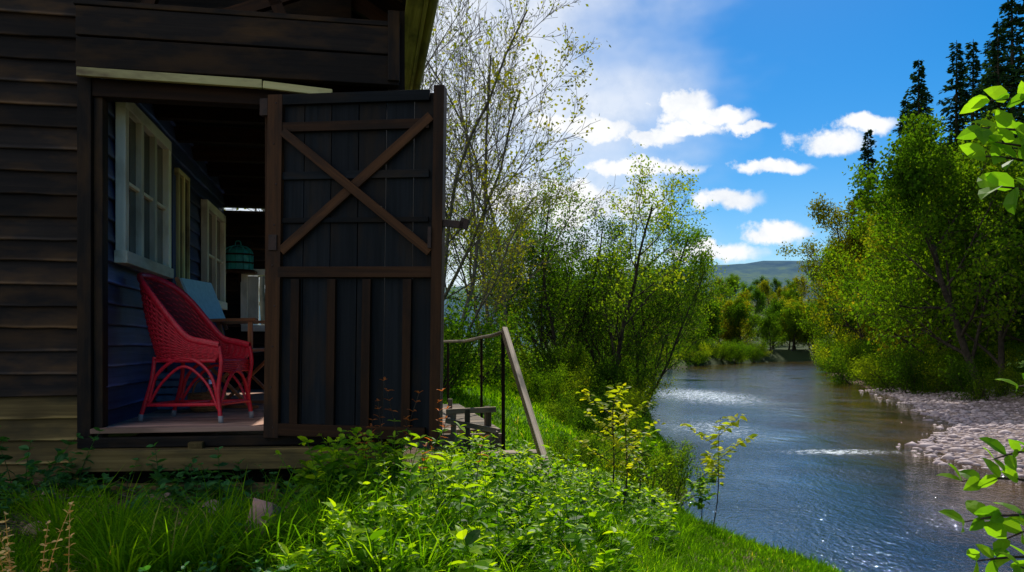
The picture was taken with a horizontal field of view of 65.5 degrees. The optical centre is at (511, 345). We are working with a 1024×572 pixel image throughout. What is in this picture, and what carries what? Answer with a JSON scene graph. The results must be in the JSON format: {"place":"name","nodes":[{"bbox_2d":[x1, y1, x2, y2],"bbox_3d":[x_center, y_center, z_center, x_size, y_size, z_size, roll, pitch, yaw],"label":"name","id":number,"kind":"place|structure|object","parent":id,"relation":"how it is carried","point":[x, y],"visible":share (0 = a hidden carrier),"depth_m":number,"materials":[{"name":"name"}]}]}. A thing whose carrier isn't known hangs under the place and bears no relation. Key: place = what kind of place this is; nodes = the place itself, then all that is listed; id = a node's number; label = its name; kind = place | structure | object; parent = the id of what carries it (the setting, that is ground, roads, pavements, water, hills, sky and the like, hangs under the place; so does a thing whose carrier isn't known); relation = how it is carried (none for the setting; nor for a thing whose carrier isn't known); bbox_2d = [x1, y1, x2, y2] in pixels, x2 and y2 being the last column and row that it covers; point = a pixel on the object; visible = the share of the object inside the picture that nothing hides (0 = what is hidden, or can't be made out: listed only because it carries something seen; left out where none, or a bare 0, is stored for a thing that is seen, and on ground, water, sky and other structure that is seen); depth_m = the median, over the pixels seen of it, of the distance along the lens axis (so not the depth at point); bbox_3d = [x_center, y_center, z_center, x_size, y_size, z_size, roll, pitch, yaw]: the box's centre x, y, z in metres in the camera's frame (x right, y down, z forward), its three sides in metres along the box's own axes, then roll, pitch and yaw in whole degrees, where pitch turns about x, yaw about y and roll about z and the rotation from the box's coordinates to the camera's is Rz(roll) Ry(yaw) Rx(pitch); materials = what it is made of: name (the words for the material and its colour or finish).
{"place":"outdoors","nodes":[
{"label":"outdoors","id":0,"kind":"place"},
{"bbox_2d":[0,301,1023,571],"bbox_3d":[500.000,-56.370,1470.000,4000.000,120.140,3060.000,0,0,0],"label":"ground","id":1,"kind":"structure","parent":0,"point":[784,353],"depth_m":25.84,"materials":[{"name":"soil"}]},
{"bbox_2d":[0,501,77,571],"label":"dried flowers","id":2,"kind":"object","parent":1,"relation":"on","point":[9,561],"visible":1,"depth_m":2.27,"materials":[{"name":"brown plant"}]},
{"bbox_2d":[21,521,58,536],"bbox_3d":[-2.013,0.790,3.384,0.137,0.080,0.120,6,11,-9],"label":"stone","id":3,"kind":"object","parent":1,"relation":"on","point":[32,527],"visible":0.07,"depth_m":3.35,"materials":[{"name":"grey stone"}]},
{"bbox_2d":[1,480,312,571],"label":"leaf litter","id":4,"kind":"object","parent":1,"relation":"on","point":[22,523],"visible":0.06,"depth_m":3.78,"materials":[{"name":"brown plant"}]},
{"bbox_2d":[146,492,171,502],"bbox_3d":[-1.886,0.832,4.250,0.216,0.097,0.140,-6,-14,27],"label":"stone","id":5,"kind":"object","parent":1,"relation":"on","point":[167,494],"visible":0.09,"depth_m":4.20,"materials":[{"name":"grey stone"}]},
{"bbox_2d":[0,426,385,571],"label":"nettles","id":6,"kind":"object","parent":1,"relation":"on","point":[67,478],"visible":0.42,"depth_m":4.24,"materials":[{"name":"green plant"}]},
{"bbox_2d":[202,499,224,514],"bbox_3d":[-1.506,0.840,4.088,0.168,0.084,0.193,14,2,33],"label":"stone","id":7,"kind":"object","parent":1,"relation":"on","point":[211,506],"visible":0.09,"depth_m":4.06,"materials":[{"name":"grey stone"}]},
{"bbox_2d":[0,0,469,494],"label":"wooden cabin","id":8,"kind":"object","parent":1,"relation":"on","point":[155,137],"visible":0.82,"depth_m":4.58,"materials":[{"name":"brown wood"}]},
{"bbox_2d":[114,102,173,278],"bbox_3d":[-2.459,-1.010,5.369,0.075,1.020,1.180,0,0,-10],"label":"window","id":9,"kind":"structure","parent":8,"relation":"in","point":[142,151],"depth_m":5.18,"materials":[{"name":"white paint"}]},
{"bbox_2d":[167,168,189,395],"bbox_3d":[-2.653,-0.419,6.378,0.052,1.938,0.655,0,0,-10],"label":"inner door","id":10,"kind":"structure","parent":8,"relation":"in","point":[180,182],"depth_m":6.26,"materials":[{"name":"white wood"}]},
{"bbox_2d":[137,272,253,422],"bbox_3d":[-2.055,0.000,5.088,0.689,0.945,0.416,0,0,12],"label":"red wicker chair","id":11,"kind":"object","parent":8,"relation":"on","point":[182,328],"visible":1,"depth_m":4.97,"materials":[{"name":"red wicker"}]},
{"bbox_2d":[187,378,226,411],"bbox_3d":[-2.200,0.348,5.750,0.278,0.238,0.226,0,0,0],"label":"wicker basket","id":12,"kind":"object","parent":8,"relation":"on","point":[199,396],"visible":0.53,"depth_m":5.66,"materials":[{"name":"wicker"}]},
{"bbox_2d":[201,199,226,309],"bbox_3d":[-2.897,-0.855,7.759,0.075,0.970,1.000,0,0,-10],"label":"window rear","id":13,"kind":"structure","parent":8,"relation":"in","point":[213,222],"depth_m":7.73,"materials":[{"name":"white paint"}]},
{"bbox_2d":[174,277,264,409],"bbox_3d":[-2.171,-0.019,6.154,0.643,0.991,0.570,0,0,5],"label":"folding chair","id":14,"kind":"object","parent":8,"relation":"on","point":[202,295],"visible":0.38,"depth_m":6.12,"materials":[{"name":"teal wood"}]},
{"bbox_2d":[226,240,256,281],"bbox_3d":[-2.884,-0.895,8.386,0.360,0.430,0.268,0,0,-10],"label":"birdcage","id":15,"kind":"object","parent":8,"relation":"on","point":[239,261],"visible":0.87,"depth_m":8.30,"materials":[{"name":"teal metal"}]},
{"bbox_2d":[241,269,264,330],"bbox_3d":[-2.549,-0.490,8.611,0.730,0.670,0.060,0,0,-10],"label":"back window","id":16,"kind":"structure","parent":8,"relation":"in","point":[249,282],"depth_m":8.55,"materials":[{"name":"white paint"}]},
{"bbox_2d":[260,85,469,446],"bbox_3d":[-0.867,-0.454,4.559,1.272,2.025,0.094,1,0,9],"label":"open door","id":17,"kind":"structure","parent":8,"relation":"in","point":[356,222],"depth_m":4.57,"materials":[{"name":"wood"}]},
{"bbox_2d":[243,498,282,540],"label":"stone block","id":18,"kind":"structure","parent":1,"relation":"on","point":[259,503],"depth_m":3.17,"materials":[{"name":"grey stone"}]},
{"bbox_2d":[0,481,612,562],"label":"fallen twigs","id":19,"kind":"object","parent":1,"relation":"on","point":[88,514],"visible":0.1,"depth_m":4.07,"materials":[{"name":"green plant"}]},
{"bbox_2d":[224,0,507,324],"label":"ash tree","id":20,"kind":"object","parent":1,"relation":"on","point":[262,295],"visible":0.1,"depth_m":15.75,"materials":[{"name":"green plant"}]},
{"bbox_2d":[232,9,610,300],"bbox_3d":[-3.174,-3.642,21.025,7.676,9.679,11.624,0,0,-36],"label":"ash tree","id":21,"kind":"object","parent":1,"relation":"on","point":[509,92],"visible":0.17,"depth_m":18.83,"materials":[{"name":"green plant"}]},
{"bbox_2d":[356,377,487,526],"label":"bramble shoots","id":22,"kind":"object","parent":1,"relation":"on","point":[423,459],"visible":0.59,"depth_m":4.12,"materials":[{"name":"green plant"}]},
{"bbox_2d":[0,352,853,571],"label":"grass","id":23,"kind":"structure","parent":1,"relation":"on","point":[92,535],"depth_m":3.26,"materials":[{"name":"green plant"}]},
{"bbox_2d":[220,421,680,571],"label":"weeds","id":24,"kind":"object","parent":1,"relation":"on","point":[527,466],"visible":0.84,"depth_m":3.66,"materials":[{"name":"green plant"}]},
{"bbox_2d":[405,399,541,472],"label":"deck stairs","id":25,"kind":"structure","parent":1,"relation":"on","point":[470,419],"depth_m":7.49,"materials":[{"name":"grey wood"}]},
{"bbox_2d":[444,327,556,487],"bbox_3d":[-0.301,0.511,8.780,0.206,1.378,5.838,0,0,-13],"label":"stair railing","id":26,"kind":"object","parent":25,"relation":"attached to","point":[506,342],"visible":0.74,"depth_m":7.36,"materials":[{"name":"wood"}]},
{"bbox_2d":[443,296,529,394],"bbox_3d":[-1.756,0.051,15.407,3.647,2.350,3.796,0,0,42],"label":"bush","id":27,"kind":"object","parent":1,"relation":"on","point":[462,356],"visible":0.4,"depth_m":15.15,"materials":[{"name":"green plant"}]},
{"bbox_2d":[443,300,548,386],"bbox_3d":[-1.106,0.135,18.955,3.877,2.312,3.903,0,0,24],"label":"bush","id":28,"kind":"object","parent":1,"relation":"on","point":[494,374],"visible":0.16,"depth_m":18.85,"materials":[{"name":"green plant"}]},
{"bbox_2d":[422,0,589,366],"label":"ash tree","id":29,"kind":"object","parent":1,"relation":"on","point":[486,150],"visible":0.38,"depth_m":19.01,"materials":[{"name":"green plant"}]},
{"bbox_2d":[443,167,585,387],"bbox_3d":[-1.645,-1.512,16.522,4.021,5.070,6.089,0,0,-28],"label":"ash tree","id":30,"kind":"object","parent":1,"relation":"on","point":[488,291],"visible":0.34,"depth_m":15.37,"materials":[{"name":"green plant"}]},
{"bbox_2d":[426,0,617,373],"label":"ash tree","id":31,"kind":"object","parent":1,"relation":"on","point":[477,109],"visible":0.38,"depth_m":23.04,"materials":[{"name":"green plant"}]},
{"bbox_2d":[458,195,644,371],"bbox_3d":[1.453,-1.863,28.409,7.051,6.831,7.995,0,0,-8],"label":"alder tree","id":32,"kind":"object","parent":1,"relation":"on","point":[576,260],"visible":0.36,"depth_m":26.40,"materials":[{"name":"green plant"}]},
{"bbox_2d":[542,430,622,471],"bbox_3d":[0.942,1.738,12.516,1.313,0.860,1.300,0,0,-24],"label":"shrub","id":33,"kind":"object","parent":1,"relation":"on","point":[559,442],"visible":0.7,"depth_m":12.33,"materials":[{"name":"green plant"}]},
{"bbox_2d":[444,144,722,380],"bbox_3d":[2.131,-1.942,26.189,9.403,7.903,10.355,0,0,18],"label":"alder tree","id":34,"kind":"object","parent":1,"relation":"on","point":[693,239],"visible":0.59,"depth_m":24.67,"materials":[{"name":"green plant"}]},
{"bbox_2d":[562,429,653,477],"bbox_3d":[1.773,1.938,13.604,1.594,1.045,1.578,0,0,-43],"label":"shrub","id":35,"kind":"object","parent":1,"relation":"on","point":[605,442],"visible":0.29,"depth_m":13.62,"materials":[{"name":"green plant"}]},
{"bbox_2d":[573,382,657,510],"bbox_3d":[0.730,0.810,5.986,0.728,1.095,0.567,0,0,42],"label":"sapling","id":36,"kind":"object","parent":1,"relation":"on","point":[612,431],"visible":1,"depth_m":6.00,"materials":[{"name":"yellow plant"}]},
{"bbox_2d":[521,250,717,366],"bbox_3d":[4.720,-1.230,36.729,9.320,7.112,8.463,0,0,-41],"label":"alder tree","id":37,"kind":"object","parent":1,"relation":"on","point":[654,338],"visible":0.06,"depth_m":36.17,"materials":[{"name":"green plant"}]},
{"bbox_2d":[592,399,665,507],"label":"sapling","id":38,"kind":"object","parent":1,"relation":"on","point":[636,459],"visible":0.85,"depth_m":6.37,"materials":[{"name":"green plant"}]},
{"bbox_2d":[515,227,746,416],"bbox_3d":[4.090,-0.889,28.012,8.342,7.128,7.358,0,0,28],"label":"alder tree","id":39,"kind":"object","parent":1,"relation":"on","point":[705,259],"visible":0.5,"depth_m":26.04,"materials":[{"name":"green plant"}]},
{"bbox_2d":[614,427,671,501],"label":"sapling","id":40,"kind":"object","parent":1,"relation":"on","point":[649,472],"visible":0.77,"depth_m":7.48,"materials":[{"name":"green plant"}]},
{"bbox_2d":[609,436,695,486],"bbox_3d":[2.489,2.164,14.577,1.688,1.106,1.671,0,0,42],"label":"shrub","id":41,"kind":"object","parent":1,"relation":"on","point":[662,456],"visible":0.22,"depth_m":14.56,"materials":[{"name":"green plant"}]},
{"bbox_2d":[599,441,728,510],"bbox_3d":[2.222,2.087,12.437,1.875,1.229,1.857,0,0,-15],"label":"shrub","id":42,"kind":"object","parent":1,"relation":"on","point":[669,486],"visible":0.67,"depth_m":12.02,"materials":[{"name":"green plant"}]},
{"bbox_2d":[512,272,846,353],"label":"distant trees","id":43,"kind":"object","parent":1,"relation":"on","point":[786,310],"visible":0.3,"depth_m":161.73,"materials":[{"name":"green plant"}]},
{"bbox_2d":[682,471,716,520],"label":"sapling","id":44,"kind":"object","parent":1,"relation":"on","point":[699,504],"visible":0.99,"depth_m":8.78,"materials":[{"name":"green plant"}]},
{"bbox_2d":[680,413,757,530],"bbox_3d":[2.278,1.449,8.979,0.829,1.430,0.790,0,0,30],"label":"sapling","id":45,"kind":"object","parent":1,"relation":"on","point":[710,464],"visible":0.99,"depth_m":9.00,"materials":[{"name":"green plant"}]},
{"bbox_2d":[508,321,1023,441],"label":"riverbank bushes","id":46,"kind":"object","parent":1,"relation":"on","point":[919,372],"visible":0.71,"depth_m":42.27,"materials":[{"name":"green plant"}]},
{"bbox_2d":[795,236,868,349],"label":"deciduous tree","id":47,"kind":"object","parent":1,"relation":"on","point":[821,331],"visible":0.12,"depth_m":105.79,"materials":[{"name":"green plant"}]},
{"bbox_2d":[814,231,876,335],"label":"deciduous tree","id":48,"kind":"object","parent":1,"relation":"on","point":[836,314],"visible":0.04,"depth_m":93.81,"materials":[{"name":"green plant"}]},
{"bbox_2d":[818,129,881,342],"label":"conifer tree","id":49,"kind":"object","parent":1,"relation":"on","point":[867,152],"visible":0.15,"depth_m":109.76,"materials":[{"name":"green plant"}]},
{"bbox_2d":[776,192,931,343],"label":"deciduous tree","id":50,"kind":"object","parent":1,"relation":"on","point":[839,217],"visible":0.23,"depth_m":82.96,"materials":[{"name":"green plant"}]},
{"bbox_2d":[872,100,910,332],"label":"conifer tree","id":51,"kind":"object","parent":1,"relation":"on","point":[903,104],"visible":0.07,"depth_m":95.01,"materials":[{"name":"green plant"}]},
{"bbox_2d":[802,184,993,348],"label":"deciduous tree","id":52,"kind":"object","parent":1,"relation":"on","point":[825,254],"visible":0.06,"depth_m":68.19,"materials":[{"name":"green plant"}]},
{"bbox_2d":[864,59,933,339],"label":"conifer tree","id":53,"kind":"object","parent":1,"relation":"on","point":[919,88],"visible":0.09,"depth_m":85.84,"materials":[{"name":"green plant"}]},
{"bbox_2d":[913,92,931,153],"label":"conifer tree","id":54,"kind":"object","parent":1,"relation":"on","point":[925,105],"visible":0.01,"depth_m":104.61,"materials":[{"name":"green plant"}]},
{"bbox_2d":[826,169,1023,367],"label":"deciduous tree","id":55,"kind":"object","parent":1,"relation":"on","point":[935,286],"visible":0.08,"depth_m":52.94,"materials":[{"name":"green plant"}]},
{"bbox_2d":[845,164,1016,354],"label":"deciduous tree","id":56,"kind":"object","parent":1,"relation":"on","point":[878,341],"visible":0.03,"depth_m":59.95,"materials":[{"name":"green plant"}]},
{"bbox_2d":[842,103,1023,396],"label":"deciduous tree","id":57,"kind":"object","parent":1,"relation":"on","point":[937,177],"visible":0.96,"depth_m":43.17,"materials":[{"name":"green plant"}]},
{"bbox_2d":[859,387,1023,476],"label":"gravel bank","id":58,"kind":"structure","parent":1,"relation":"on","point":[956,428],"depth_m":28.72,"materials":[{"name":"stone"}]},
{"bbox_2d":[892,40,1005,341],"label":"conifer tree","id":59,"kind":"object","parent":1,"relation":"on","point":[961,102],"visible":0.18,"depth_m":79.80,"materials":[{"name":"green plant"}]},
{"bbox_2d":[925,18,1023,346],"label":"conifer tree","id":60,"kind":"object","parent":1,"relation":"on","point":[996,76],"visible":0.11,"depth_m":68.93,"materials":[{"name":"green plant"}]},
{"bbox_2d":[937,81,1023,571],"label":"hazel shrub","id":61,"kind":"object","parent":1,"relation":"on","point":[998,526],"visible":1,"depth_m":1.90,"materials":[{"name":"green plant"}]},
{"bbox_2d":[940,160,1023,363],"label":"deciduous tree","id":62,"kind":"object","parent":1,"relation":"on","point":[1011,331],"visible":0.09,"depth_m":48.20,"materials":[{"name":"green plant"}]},
{"bbox_2d":[967,40,996,167],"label":"conifer tree","id":63,"kind":"object","parent":1,"relation":"on","point":[988,43],"visible":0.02,"depth_m":100.05,"materials":[{"name":"green plant"}]},
{"bbox_2d":[946,39,1019,316],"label":"conifer tree","id":64,"kind":"object","parent":1,"relation":"on","point":[975,72],"visible":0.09,"depth_m":89.70,"materials":[{"name":"green plant"}]},
{"bbox_2d":[969,0,1023,334],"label":"conifer tree","id":65,"kind":"object","parent":1,"relation":"on","point":[1010,20],"visible":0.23,"depth_m":74.81,"materials":[{"name":"green plant"}]},
{"bbox_2d":[1009,26,1023,323],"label":"conifer tree","id":66,"kind":"object","parent":1,"relation":"on","point":[1021,103],"visible":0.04,"depth_m":65.03,"materials":[{"name":"green plant"}]},
{"bbox_2d":[253,259,822,346],"bbox_3d":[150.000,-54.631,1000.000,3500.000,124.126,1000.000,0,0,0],"label":"hills","id":67,"kind":"structure","parent":0,"point":[780,270],"depth_m":823.63,"materials":[{"name":"green plant"}]},
{"bbox_2d":[224,0,1023,286],"label":"sky","id":68,"kind":"structure","parent":0,"point":[769,100],"materials":[{"name":"blue"}]},
{"bbox_2d":[645,361,1023,571],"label":"river","id":69,"kind":"structure","parent":0,"point":[825,469],"depth_m":19.01,"materials":[{"name":"liquid"}]}
]}

